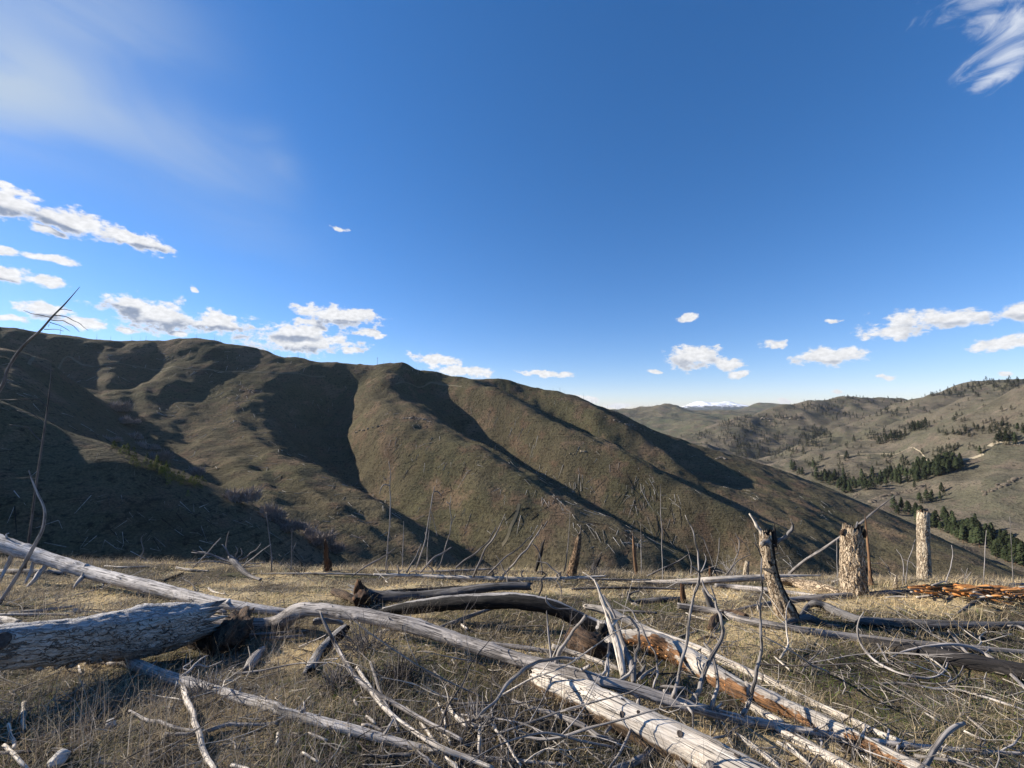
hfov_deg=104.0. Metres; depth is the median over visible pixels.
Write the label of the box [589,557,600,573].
burnt stump
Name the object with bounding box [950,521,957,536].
pine tree
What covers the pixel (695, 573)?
forked branch
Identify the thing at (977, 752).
twig litter
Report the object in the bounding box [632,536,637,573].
burnt snag
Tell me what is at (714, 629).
forked branch
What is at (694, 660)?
rotten log
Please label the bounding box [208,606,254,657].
rotten wood heap
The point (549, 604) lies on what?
dead branch
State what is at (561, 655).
forked branch
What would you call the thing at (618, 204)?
sky
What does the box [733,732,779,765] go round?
stick
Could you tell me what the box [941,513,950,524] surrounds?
pine tree
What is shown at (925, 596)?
splinter
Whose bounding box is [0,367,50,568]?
dead sapling
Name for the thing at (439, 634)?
fallen log
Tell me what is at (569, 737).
forked branch
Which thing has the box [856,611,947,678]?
dead branch
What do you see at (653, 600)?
fallen log
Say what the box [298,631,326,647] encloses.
forked branch
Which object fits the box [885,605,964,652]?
forked branch
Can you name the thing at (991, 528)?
pine tree
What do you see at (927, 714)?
stick
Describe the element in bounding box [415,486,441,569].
dead sapling
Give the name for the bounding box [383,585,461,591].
charred log
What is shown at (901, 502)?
pine tree
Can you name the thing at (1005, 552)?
pine tree
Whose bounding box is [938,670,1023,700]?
forked branch
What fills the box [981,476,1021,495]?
rock outcrop
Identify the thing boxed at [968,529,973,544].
pine tree
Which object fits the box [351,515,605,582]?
fallen log
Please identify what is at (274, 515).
bare shrub
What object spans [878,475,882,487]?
pine tree
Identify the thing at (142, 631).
rotten log
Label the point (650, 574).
fallen branch
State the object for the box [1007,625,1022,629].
dead branch
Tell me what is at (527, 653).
forked branch
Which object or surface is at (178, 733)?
stick
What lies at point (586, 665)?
forked branch
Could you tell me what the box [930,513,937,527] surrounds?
pine tree
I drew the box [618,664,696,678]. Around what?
forked branch
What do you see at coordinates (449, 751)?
dead branch
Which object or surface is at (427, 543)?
dead sapling
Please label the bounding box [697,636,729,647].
fallen branch
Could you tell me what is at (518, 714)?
forked branch
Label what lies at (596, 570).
dead shrub
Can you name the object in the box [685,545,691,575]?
dead sapling
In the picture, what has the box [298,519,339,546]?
bare shrub
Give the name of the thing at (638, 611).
fallen log
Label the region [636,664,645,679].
dead branch
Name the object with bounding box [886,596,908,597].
splinter
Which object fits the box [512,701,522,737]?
stick
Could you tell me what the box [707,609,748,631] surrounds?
fallen branch
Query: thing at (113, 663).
stick
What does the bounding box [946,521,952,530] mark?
pine tree
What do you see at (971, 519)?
pine tree
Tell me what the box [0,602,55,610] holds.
forked branch
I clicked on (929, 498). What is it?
pine tree
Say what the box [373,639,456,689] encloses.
forked branch
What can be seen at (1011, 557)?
dead sapling
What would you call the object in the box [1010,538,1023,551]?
pine tree
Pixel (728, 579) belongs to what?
fallen log
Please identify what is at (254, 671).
forked branch
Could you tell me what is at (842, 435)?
hill
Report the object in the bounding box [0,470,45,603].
dead sapling
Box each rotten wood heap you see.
[186,636,212,653]
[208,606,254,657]
[563,626,612,659]
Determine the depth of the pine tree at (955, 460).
940.75 m
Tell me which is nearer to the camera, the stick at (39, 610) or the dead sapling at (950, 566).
the stick at (39, 610)
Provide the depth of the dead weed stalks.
2.15 m
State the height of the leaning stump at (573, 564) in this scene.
0.920 m
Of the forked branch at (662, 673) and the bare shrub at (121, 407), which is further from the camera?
the bare shrub at (121, 407)
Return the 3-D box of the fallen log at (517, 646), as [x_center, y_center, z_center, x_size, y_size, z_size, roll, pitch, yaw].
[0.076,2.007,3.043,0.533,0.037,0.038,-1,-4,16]
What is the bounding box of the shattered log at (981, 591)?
[908,580,1023,600]
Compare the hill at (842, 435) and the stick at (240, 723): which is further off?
the hill at (842, 435)
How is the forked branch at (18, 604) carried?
on the ground at (939, 600)
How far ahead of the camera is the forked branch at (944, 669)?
2.52 m
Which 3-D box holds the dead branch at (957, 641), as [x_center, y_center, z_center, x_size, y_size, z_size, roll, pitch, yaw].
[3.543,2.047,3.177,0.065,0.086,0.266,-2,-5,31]
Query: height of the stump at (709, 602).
0.254 m
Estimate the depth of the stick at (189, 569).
6.89 m
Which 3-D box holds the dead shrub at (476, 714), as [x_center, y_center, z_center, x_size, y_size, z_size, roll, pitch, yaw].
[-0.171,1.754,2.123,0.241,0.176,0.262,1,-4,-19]
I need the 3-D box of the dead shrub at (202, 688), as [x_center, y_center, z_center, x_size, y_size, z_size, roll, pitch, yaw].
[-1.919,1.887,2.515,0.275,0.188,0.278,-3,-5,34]
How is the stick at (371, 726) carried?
on the ground at (939, 600)
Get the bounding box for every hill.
[0,327,1023,580]
[610,403,757,436]
[676,396,915,458]
[692,385,1023,571]
[694,403,791,411]
[759,379,1023,463]
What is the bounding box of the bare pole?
[787,495,894,573]
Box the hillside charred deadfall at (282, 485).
[0,345,838,566]
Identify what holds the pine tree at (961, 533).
on the hill at (1002, 509)
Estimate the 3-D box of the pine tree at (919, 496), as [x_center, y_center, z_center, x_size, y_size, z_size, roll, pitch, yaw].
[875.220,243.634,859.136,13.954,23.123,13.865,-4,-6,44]
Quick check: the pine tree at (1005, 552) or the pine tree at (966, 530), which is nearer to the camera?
the pine tree at (1005, 552)
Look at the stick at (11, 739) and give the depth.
1.99 m
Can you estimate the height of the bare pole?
1.676 m
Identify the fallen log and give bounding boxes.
[0,533,284,614]
[117,655,568,766]
[211,515,1023,767]
[251,573,372,575]
[347,582,532,601]
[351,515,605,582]
[380,568,497,572]
[440,609,493,627]
[489,641,556,654]
[551,643,628,672]
[571,586,679,589]
[578,578,650,580]
[583,604,981,767]
[614,609,656,613]
[626,584,680,605]
[632,574,820,584]
[677,602,1023,654]
[714,583,814,595]
[734,590,913,610]
[745,701,855,767]
[799,599,1023,630]
[860,637,1023,679]
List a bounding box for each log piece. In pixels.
[0,569,66,574]
[0,616,22,623]
[216,609,226,614]
[242,646,265,671]
[313,618,343,624]
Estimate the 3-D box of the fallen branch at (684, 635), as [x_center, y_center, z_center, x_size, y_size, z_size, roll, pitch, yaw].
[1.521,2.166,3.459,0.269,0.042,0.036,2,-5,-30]
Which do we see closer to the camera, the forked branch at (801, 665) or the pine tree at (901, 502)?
the forked branch at (801, 665)
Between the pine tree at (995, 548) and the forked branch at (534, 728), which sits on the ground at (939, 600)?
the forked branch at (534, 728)
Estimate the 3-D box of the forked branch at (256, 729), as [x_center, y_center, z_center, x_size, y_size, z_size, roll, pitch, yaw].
[-1.364,1.764,2.094,0.568,0.098,0.276,2,-5,-28]
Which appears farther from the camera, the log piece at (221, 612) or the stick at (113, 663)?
the log piece at (221, 612)
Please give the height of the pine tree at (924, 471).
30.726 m
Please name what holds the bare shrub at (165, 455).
on the hill at (340, 453)
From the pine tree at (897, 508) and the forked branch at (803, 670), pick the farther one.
the pine tree at (897, 508)
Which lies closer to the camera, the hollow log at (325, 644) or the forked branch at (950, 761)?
the forked branch at (950, 761)
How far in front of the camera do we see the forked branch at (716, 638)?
3.32 m
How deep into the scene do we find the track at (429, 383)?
682.74 m
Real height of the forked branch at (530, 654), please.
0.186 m
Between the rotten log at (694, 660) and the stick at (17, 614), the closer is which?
the rotten log at (694, 660)
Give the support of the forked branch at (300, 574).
on the ground at (939, 600)
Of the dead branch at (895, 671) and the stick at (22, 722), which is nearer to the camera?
the stick at (22, 722)
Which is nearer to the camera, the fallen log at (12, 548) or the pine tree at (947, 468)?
the fallen log at (12, 548)
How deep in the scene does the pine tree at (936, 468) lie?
949.85 m
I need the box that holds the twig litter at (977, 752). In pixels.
[0,558,1023,767]
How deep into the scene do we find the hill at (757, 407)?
8547.31 m
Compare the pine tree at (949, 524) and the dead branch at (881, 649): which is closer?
the dead branch at (881, 649)
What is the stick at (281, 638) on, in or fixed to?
on the ground at (939, 600)
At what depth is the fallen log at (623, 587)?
5.41 m
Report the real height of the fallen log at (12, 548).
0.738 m
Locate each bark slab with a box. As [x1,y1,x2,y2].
[596,620,614,651]
[782,614,840,628]
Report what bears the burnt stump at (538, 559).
on the ground at (939, 600)
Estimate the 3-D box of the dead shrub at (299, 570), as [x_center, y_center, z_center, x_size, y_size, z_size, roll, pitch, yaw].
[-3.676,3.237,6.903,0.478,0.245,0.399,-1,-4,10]
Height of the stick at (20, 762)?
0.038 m
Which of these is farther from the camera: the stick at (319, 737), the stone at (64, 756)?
the stick at (319, 737)
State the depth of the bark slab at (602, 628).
3.23 m
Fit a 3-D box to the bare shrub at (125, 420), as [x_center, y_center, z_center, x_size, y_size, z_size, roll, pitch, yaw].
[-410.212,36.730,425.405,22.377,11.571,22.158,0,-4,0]
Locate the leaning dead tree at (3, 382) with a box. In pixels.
[0,287,85,391]
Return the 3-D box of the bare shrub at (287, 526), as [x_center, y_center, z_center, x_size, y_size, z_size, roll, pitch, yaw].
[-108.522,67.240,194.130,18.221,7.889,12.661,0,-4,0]
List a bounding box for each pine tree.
[836,479,840,489]
[841,482,846,492]
[857,477,862,487]
[862,478,868,489]
[866,477,875,487]
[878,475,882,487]
[889,495,896,507]
[894,505,900,513]
[898,497,903,509]
[903,500,911,514]
[910,502,918,513]
[914,470,919,480]
[916,492,922,501]
[919,468,927,478]
[922,489,930,497]
[928,491,934,501]
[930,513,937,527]
[933,510,940,525]
[934,463,942,475]
[937,521,943,529]
[939,482,944,490]
[939,507,948,519]
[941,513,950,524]
[944,463,949,472]
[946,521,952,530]
[948,511,957,524]
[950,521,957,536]
[951,457,959,468]
[952,527,959,539]
[958,524,967,543]
[960,526,969,542]
[962,517,970,528]
[966,523,982,536]
[967,517,975,528]
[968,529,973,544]
[969,527,986,547]
[981,523,994,540]
[987,532,994,547]
[988,522,995,539]
[990,543,1000,557]
[991,538,1001,556]
[997,537,1005,553]
[1000,545,1009,561]
[1001,546,1006,561]
[1008,544,1018,564]
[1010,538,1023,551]
[1012,436,1018,444]
[1013,542,1023,566]
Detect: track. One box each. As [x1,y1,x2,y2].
[27,356,324,376]
[395,381,461,387]
[502,504,519,545]
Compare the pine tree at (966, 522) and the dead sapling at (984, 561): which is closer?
the dead sapling at (984, 561)
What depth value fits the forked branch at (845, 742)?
1.72 m
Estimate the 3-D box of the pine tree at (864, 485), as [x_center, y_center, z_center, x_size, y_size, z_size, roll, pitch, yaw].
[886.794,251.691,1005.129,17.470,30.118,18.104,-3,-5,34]
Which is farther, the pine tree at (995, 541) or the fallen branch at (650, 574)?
the pine tree at (995, 541)
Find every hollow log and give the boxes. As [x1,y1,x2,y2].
[303,623,350,678]
[379,592,615,631]
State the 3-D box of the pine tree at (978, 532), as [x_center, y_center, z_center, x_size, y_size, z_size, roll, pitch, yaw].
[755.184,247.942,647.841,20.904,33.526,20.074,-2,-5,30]
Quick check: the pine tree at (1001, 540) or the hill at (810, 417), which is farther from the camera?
the hill at (810, 417)
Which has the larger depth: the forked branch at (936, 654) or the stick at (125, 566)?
the stick at (125, 566)
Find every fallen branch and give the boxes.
[497,624,544,627]
[647,554,688,576]
[677,630,698,638]
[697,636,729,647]
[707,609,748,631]
[882,682,1021,709]
[956,598,985,613]
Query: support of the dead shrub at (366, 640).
on the ground at (939, 600)
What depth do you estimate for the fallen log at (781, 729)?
2.06 m
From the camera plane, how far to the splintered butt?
4.34 m
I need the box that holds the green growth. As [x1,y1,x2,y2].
[0,565,1023,767]
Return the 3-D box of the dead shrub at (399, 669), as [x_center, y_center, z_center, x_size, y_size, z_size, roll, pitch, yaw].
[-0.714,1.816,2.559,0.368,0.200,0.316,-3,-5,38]
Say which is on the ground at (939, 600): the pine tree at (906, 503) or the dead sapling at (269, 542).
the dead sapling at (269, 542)
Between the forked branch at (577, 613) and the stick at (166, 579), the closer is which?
the forked branch at (577, 613)
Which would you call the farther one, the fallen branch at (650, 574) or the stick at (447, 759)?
the fallen branch at (650, 574)
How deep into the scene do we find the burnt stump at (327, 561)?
7.12 m
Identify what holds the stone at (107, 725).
on the ground at (939, 600)
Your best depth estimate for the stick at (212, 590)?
4.88 m
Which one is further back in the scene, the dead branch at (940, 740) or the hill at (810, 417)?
the hill at (810, 417)
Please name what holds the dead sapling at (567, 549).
on the ground at (939, 600)
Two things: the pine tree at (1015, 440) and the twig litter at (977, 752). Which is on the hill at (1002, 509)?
the pine tree at (1015, 440)
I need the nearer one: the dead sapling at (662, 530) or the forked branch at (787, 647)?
the forked branch at (787, 647)
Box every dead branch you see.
[320,611,462,742]
[356,666,493,767]
[369,661,399,731]
[538,578,542,595]
[545,596,584,613]
[583,572,626,679]
[602,594,635,682]
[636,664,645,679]
[638,659,662,680]
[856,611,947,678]
[876,643,888,661]
[891,643,1023,688]
[916,721,965,767]
[920,666,963,683]
[947,630,968,652]
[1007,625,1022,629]
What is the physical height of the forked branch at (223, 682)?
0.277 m
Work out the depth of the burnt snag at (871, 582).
5.06 m
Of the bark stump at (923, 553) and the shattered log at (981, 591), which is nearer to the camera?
the shattered log at (981, 591)
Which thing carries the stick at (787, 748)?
on the ground at (939, 600)
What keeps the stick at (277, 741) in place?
on the ground at (939, 600)
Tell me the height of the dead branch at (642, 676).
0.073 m
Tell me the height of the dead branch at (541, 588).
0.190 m
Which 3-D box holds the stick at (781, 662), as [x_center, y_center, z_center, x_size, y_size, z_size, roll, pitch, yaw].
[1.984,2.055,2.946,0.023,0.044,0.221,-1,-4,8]
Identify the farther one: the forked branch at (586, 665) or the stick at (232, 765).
the forked branch at (586, 665)
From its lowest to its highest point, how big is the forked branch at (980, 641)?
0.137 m
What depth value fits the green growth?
2.61 m
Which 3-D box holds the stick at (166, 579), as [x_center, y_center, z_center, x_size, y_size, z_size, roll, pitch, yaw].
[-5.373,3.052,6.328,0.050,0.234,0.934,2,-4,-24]
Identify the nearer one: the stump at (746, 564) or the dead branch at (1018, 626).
the dead branch at (1018, 626)
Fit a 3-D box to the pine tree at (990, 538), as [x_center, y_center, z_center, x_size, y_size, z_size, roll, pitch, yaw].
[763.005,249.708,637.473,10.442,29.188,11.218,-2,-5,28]
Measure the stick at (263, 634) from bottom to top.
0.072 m
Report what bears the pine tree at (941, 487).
on the hill at (1002, 509)
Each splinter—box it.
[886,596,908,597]
[915,592,951,597]
[984,598,1023,606]
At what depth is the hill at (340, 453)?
416.49 m
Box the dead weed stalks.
[0,575,925,767]
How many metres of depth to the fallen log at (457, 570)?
7.36 m
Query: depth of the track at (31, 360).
584.97 m
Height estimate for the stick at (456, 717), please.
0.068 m
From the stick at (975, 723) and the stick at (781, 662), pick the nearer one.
the stick at (975, 723)
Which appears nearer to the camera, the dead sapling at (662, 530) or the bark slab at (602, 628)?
the bark slab at (602, 628)
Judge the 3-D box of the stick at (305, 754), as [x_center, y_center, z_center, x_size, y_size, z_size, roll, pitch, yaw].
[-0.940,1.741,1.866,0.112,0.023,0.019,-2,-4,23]
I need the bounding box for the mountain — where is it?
[682,401,747,409]
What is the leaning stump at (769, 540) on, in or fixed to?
on the ground at (939, 600)
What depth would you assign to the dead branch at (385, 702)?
2.36 m
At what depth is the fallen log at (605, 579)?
6.20 m
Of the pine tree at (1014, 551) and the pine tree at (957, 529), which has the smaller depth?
the pine tree at (1014, 551)
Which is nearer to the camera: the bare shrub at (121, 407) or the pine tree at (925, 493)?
the bare shrub at (121, 407)
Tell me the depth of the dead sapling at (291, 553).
7.25 m
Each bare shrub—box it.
[107,399,134,411]
[118,414,140,423]
[129,429,143,438]
[135,441,161,449]
[144,449,178,460]
[186,463,206,476]
[222,483,266,502]
[257,499,290,523]
[276,514,309,532]
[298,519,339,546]
[328,541,344,554]
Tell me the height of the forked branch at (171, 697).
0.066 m
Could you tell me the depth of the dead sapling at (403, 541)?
7.71 m
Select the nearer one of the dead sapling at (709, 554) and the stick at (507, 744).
the stick at (507, 744)
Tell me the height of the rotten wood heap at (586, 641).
0.261 m
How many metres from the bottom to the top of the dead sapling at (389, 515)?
2.031 m
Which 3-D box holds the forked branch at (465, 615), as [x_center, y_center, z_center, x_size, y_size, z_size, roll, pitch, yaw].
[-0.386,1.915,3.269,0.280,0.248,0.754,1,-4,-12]
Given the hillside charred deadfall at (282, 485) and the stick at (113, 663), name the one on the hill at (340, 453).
the hillside charred deadfall at (282, 485)
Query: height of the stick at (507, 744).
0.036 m
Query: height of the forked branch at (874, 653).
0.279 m
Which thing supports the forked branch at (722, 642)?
on the ground at (939, 600)
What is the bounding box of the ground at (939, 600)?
[0,560,1023,767]
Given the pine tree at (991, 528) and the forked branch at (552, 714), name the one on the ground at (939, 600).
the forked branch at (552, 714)
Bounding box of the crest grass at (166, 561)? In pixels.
[0,553,1023,582]
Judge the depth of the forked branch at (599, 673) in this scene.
2.56 m
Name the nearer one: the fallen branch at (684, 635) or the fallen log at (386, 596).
the fallen branch at (684, 635)
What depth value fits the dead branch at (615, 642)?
2.75 m
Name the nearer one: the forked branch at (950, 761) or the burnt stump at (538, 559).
the forked branch at (950, 761)
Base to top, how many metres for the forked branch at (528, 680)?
0.536 m
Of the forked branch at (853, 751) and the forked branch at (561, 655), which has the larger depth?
the forked branch at (561, 655)
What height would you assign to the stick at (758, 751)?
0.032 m
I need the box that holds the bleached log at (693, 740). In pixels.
[529,669,768,767]
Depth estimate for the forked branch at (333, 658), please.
2.60 m
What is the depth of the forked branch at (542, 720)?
2.05 m
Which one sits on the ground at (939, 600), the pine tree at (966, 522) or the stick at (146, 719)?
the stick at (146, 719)
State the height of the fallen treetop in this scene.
0.683 m
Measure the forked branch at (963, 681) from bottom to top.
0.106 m
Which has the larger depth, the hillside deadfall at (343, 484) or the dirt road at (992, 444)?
the dirt road at (992, 444)
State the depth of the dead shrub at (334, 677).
2.46 m
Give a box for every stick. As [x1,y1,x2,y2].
[0,613,68,615]
[0,750,33,754]
[1,743,28,767]
[6,722,16,749]
[9,605,74,612]
[20,701,26,730]
[40,716,104,738]
[99,662,118,665]
[104,565,148,567]
[128,710,203,731]
[161,572,182,582]
[163,732,195,736]
[174,680,216,767]
[177,567,208,571]
[203,721,278,732]
[208,588,225,594]
[230,763,248,767]
[249,630,307,635]
[262,634,305,639]
[275,732,279,747]
[302,751,317,762]
[308,732,327,740]
[361,723,383,731]
[361,751,414,758]
[365,715,375,724]
[416,749,441,767]
[419,721,436,741]
[427,701,486,713]
[443,755,458,767]
[447,708,467,727]
[477,725,481,754]
[491,709,502,749]
[491,722,521,766]
[512,698,621,747]
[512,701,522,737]
[721,721,734,748]
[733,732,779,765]
[738,735,780,767]
[774,656,790,670]
[776,740,812,767]
[786,742,813,767]
[862,754,881,767]
[924,712,939,721]
[965,715,991,736]
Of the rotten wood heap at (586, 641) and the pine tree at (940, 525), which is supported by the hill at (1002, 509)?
the pine tree at (940, 525)
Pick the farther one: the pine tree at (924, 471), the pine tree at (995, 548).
the pine tree at (924, 471)
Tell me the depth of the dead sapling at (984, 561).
4.55 m
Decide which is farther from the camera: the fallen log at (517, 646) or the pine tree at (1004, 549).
the pine tree at (1004, 549)
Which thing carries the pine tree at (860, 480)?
on the hill at (1002, 509)
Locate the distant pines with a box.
[681,375,1023,512]
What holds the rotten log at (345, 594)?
on the ground at (939, 600)
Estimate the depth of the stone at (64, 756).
1.86 m
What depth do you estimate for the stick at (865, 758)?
1.90 m
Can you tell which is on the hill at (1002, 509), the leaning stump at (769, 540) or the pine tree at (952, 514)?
the pine tree at (952, 514)
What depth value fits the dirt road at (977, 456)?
968.83 m
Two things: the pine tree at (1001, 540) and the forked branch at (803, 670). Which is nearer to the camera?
the forked branch at (803, 670)
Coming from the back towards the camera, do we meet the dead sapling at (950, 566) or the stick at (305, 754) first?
the dead sapling at (950, 566)
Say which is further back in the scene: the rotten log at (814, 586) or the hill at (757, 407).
the hill at (757, 407)
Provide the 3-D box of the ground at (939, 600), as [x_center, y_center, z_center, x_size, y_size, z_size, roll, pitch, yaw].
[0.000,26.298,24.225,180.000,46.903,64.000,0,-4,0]
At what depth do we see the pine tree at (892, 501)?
842.49 m
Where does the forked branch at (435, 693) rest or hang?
on the ground at (939, 600)
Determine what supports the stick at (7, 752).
on the ground at (939, 600)
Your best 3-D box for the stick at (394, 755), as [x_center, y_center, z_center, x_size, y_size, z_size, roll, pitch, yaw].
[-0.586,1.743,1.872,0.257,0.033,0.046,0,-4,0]
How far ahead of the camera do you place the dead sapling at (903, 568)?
4.87 m
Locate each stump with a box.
[323,539,331,571]
[534,539,544,571]
[565,525,581,575]
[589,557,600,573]
[680,583,686,603]
[701,588,714,607]
[743,560,749,574]
[749,513,801,623]
[839,522,868,597]
[892,576,897,588]
[916,509,931,579]
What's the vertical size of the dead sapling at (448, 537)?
1.382 m
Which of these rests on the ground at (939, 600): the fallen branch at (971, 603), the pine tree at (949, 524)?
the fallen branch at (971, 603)
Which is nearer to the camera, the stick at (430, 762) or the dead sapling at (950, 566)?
the stick at (430, 762)
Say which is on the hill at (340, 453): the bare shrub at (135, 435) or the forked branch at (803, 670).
the bare shrub at (135, 435)
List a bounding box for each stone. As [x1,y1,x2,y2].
[47,748,70,767]
[105,718,116,728]
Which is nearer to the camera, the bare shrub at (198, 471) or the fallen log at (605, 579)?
the fallen log at (605, 579)
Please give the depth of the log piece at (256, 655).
2.89 m
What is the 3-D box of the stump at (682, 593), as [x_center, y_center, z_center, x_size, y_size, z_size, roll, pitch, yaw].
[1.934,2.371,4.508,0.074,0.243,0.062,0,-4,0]
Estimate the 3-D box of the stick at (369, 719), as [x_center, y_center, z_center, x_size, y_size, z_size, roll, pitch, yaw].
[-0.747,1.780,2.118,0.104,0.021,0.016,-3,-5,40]
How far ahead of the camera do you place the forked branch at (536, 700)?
2.22 m
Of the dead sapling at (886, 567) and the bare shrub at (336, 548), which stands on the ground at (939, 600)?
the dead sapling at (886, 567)
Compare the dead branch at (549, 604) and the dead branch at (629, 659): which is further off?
the dead branch at (549, 604)
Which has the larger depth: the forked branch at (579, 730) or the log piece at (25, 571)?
the log piece at (25, 571)
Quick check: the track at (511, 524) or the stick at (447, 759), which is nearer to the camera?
the stick at (447, 759)
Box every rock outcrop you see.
[868,485,924,502]
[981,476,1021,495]
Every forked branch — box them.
[0,593,41,612]
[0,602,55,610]
[74,562,164,595]
[140,677,182,700]
[177,568,205,590]
[180,695,311,745]
[191,665,246,697]
[232,657,347,674]
[261,548,317,584]
[269,565,348,579]
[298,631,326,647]
[316,643,356,669]
[341,609,483,697]
[346,661,458,699]
[360,676,426,701]
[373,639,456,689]
[377,717,557,741]
[426,652,487,667]
[430,672,483,728]
[437,626,496,736]
[442,690,571,711]
[448,590,486,658]
[458,683,596,746]
[459,714,630,747]
[467,691,616,763]
[482,732,506,761]
[500,670,656,733]
[501,580,651,696]
[505,642,547,676]
[512,641,562,663]
[513,644,586,670]
[519,672,707,740]
[524,739,593,762]
[536,648,604,691]
[552,559,611,655]
[566,652,625,715]
[575,711,737,766]
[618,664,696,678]
[628,613,652,678]
[658,552,749,591]
[697,600,736,651]
[701,612,735,653]
[702,634,745,656]
[749,621,830,674]
[755,641,928,666]
[759,589,789,658]
[774,634,825,654]
[800,647,827,673]
[804,639,951,663]
[813,733,962,767]
[840,673,902,693]
[852,715,910,759]
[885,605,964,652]
[886,652,1023,704]
[891,635,991,657]
[897,652,972,654]
[914,746,999,767]
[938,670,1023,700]
[945,663,966,685]
[947,614,1013,645]
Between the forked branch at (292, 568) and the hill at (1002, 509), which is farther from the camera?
the hill at (1002, 509)
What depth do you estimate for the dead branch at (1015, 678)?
3.06 m
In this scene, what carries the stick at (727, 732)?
on the ground at (939, 600)
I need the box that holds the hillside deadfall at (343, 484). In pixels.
[2,343,867,562]
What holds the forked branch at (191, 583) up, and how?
on the ground at (939, 600)
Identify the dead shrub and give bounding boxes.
[71,603,93,613]
[174,666,232,697]
[289,562,310,575]
[315,657,358,696]
[328,612,401,657]
[364,647,429,695]
[459,692,502,734]
[584,561,610,575]
[715,555,742,575]
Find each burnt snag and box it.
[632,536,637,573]
[865,516,874,585]
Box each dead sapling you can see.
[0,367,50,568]
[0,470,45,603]
[136,534,143,560]
[265,512,271,571]
[290,539,295,569]
[379,465,390,569]
[400,522,403,566]
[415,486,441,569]
[425,517,430,568]
[437,496,455,569]
[563,520,569,574]
[660,484,665,579]
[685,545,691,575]
[697,535,716,574]
[725,533,749,575]
[874,558,892,582]
[896,549,903,584]
[905,539,915,584]
[945,545,952,583]
[983,530,986,584]
[1010,524,1014,585]
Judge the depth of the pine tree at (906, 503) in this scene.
822.14 m
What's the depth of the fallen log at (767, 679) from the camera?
2.76 m
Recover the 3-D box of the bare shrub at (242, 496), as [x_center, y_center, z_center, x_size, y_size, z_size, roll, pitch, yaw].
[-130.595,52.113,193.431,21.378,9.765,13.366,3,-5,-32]
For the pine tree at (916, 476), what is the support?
on the hill at (1002, 509)
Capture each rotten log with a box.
[0,599,228,670]
[330,588,354,604]
[608,629,928,767]
[781,578,838,593]
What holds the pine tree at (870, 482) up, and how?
on the hill at (1002, 509)
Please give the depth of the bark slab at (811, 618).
3.71 m
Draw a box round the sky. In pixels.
[0,0,1023,408]
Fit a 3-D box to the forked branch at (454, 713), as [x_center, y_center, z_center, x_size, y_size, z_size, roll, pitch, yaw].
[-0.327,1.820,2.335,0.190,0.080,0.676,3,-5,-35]
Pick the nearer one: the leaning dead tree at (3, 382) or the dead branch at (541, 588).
the dead branch at (541, 588)
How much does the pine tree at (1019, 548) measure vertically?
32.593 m
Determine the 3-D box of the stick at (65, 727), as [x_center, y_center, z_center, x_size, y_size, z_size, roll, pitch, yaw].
[-2.304,1.795,2.102,0.036,0.055,0.240,-3,-5,32]
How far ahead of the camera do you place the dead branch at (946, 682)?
2.62 m
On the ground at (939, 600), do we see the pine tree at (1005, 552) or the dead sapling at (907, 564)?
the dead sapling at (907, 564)
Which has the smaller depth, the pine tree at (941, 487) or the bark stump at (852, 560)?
the bark stump at (852, 560)
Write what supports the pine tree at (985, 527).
on the hill at (1002, 509)
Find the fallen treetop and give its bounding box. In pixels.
[182,532,270,580]
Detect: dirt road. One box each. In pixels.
[963,453,983,459]
[987,441,1019,446]
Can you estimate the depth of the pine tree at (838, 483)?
1072.36 m
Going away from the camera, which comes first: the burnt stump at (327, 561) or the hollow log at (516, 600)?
the hollow log at (516, 600)
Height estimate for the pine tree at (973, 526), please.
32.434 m
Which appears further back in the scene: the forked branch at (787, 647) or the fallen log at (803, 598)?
the fallen log at (803, 598)
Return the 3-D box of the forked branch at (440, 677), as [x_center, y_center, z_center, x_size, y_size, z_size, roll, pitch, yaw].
[-0.641,1.653,2.489,0.956,0.425,0.191,0,-4,3]
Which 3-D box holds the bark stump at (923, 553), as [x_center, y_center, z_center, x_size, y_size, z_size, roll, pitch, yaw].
[6.615,2.657,6.431,0.234,1.269,0.186,0,-4,0]
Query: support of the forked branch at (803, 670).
on the ground at (939, 600)
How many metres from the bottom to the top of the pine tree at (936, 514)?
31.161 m
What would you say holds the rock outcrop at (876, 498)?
on the hill at (1002, 509)
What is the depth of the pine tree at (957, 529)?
688.34 m
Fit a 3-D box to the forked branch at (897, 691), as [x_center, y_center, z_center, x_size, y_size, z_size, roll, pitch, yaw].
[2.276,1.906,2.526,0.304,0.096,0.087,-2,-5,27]
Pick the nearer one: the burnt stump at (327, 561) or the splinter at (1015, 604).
the splinter at (1015, 604)
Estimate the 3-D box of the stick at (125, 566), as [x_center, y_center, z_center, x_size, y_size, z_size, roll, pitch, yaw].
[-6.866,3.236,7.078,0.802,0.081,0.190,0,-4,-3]
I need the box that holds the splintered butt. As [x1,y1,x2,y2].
[352,579,371,607]
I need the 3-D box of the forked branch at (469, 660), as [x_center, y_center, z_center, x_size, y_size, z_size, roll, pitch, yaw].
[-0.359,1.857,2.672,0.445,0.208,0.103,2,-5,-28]
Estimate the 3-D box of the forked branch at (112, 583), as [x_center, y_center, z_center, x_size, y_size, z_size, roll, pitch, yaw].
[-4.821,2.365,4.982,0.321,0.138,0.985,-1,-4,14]

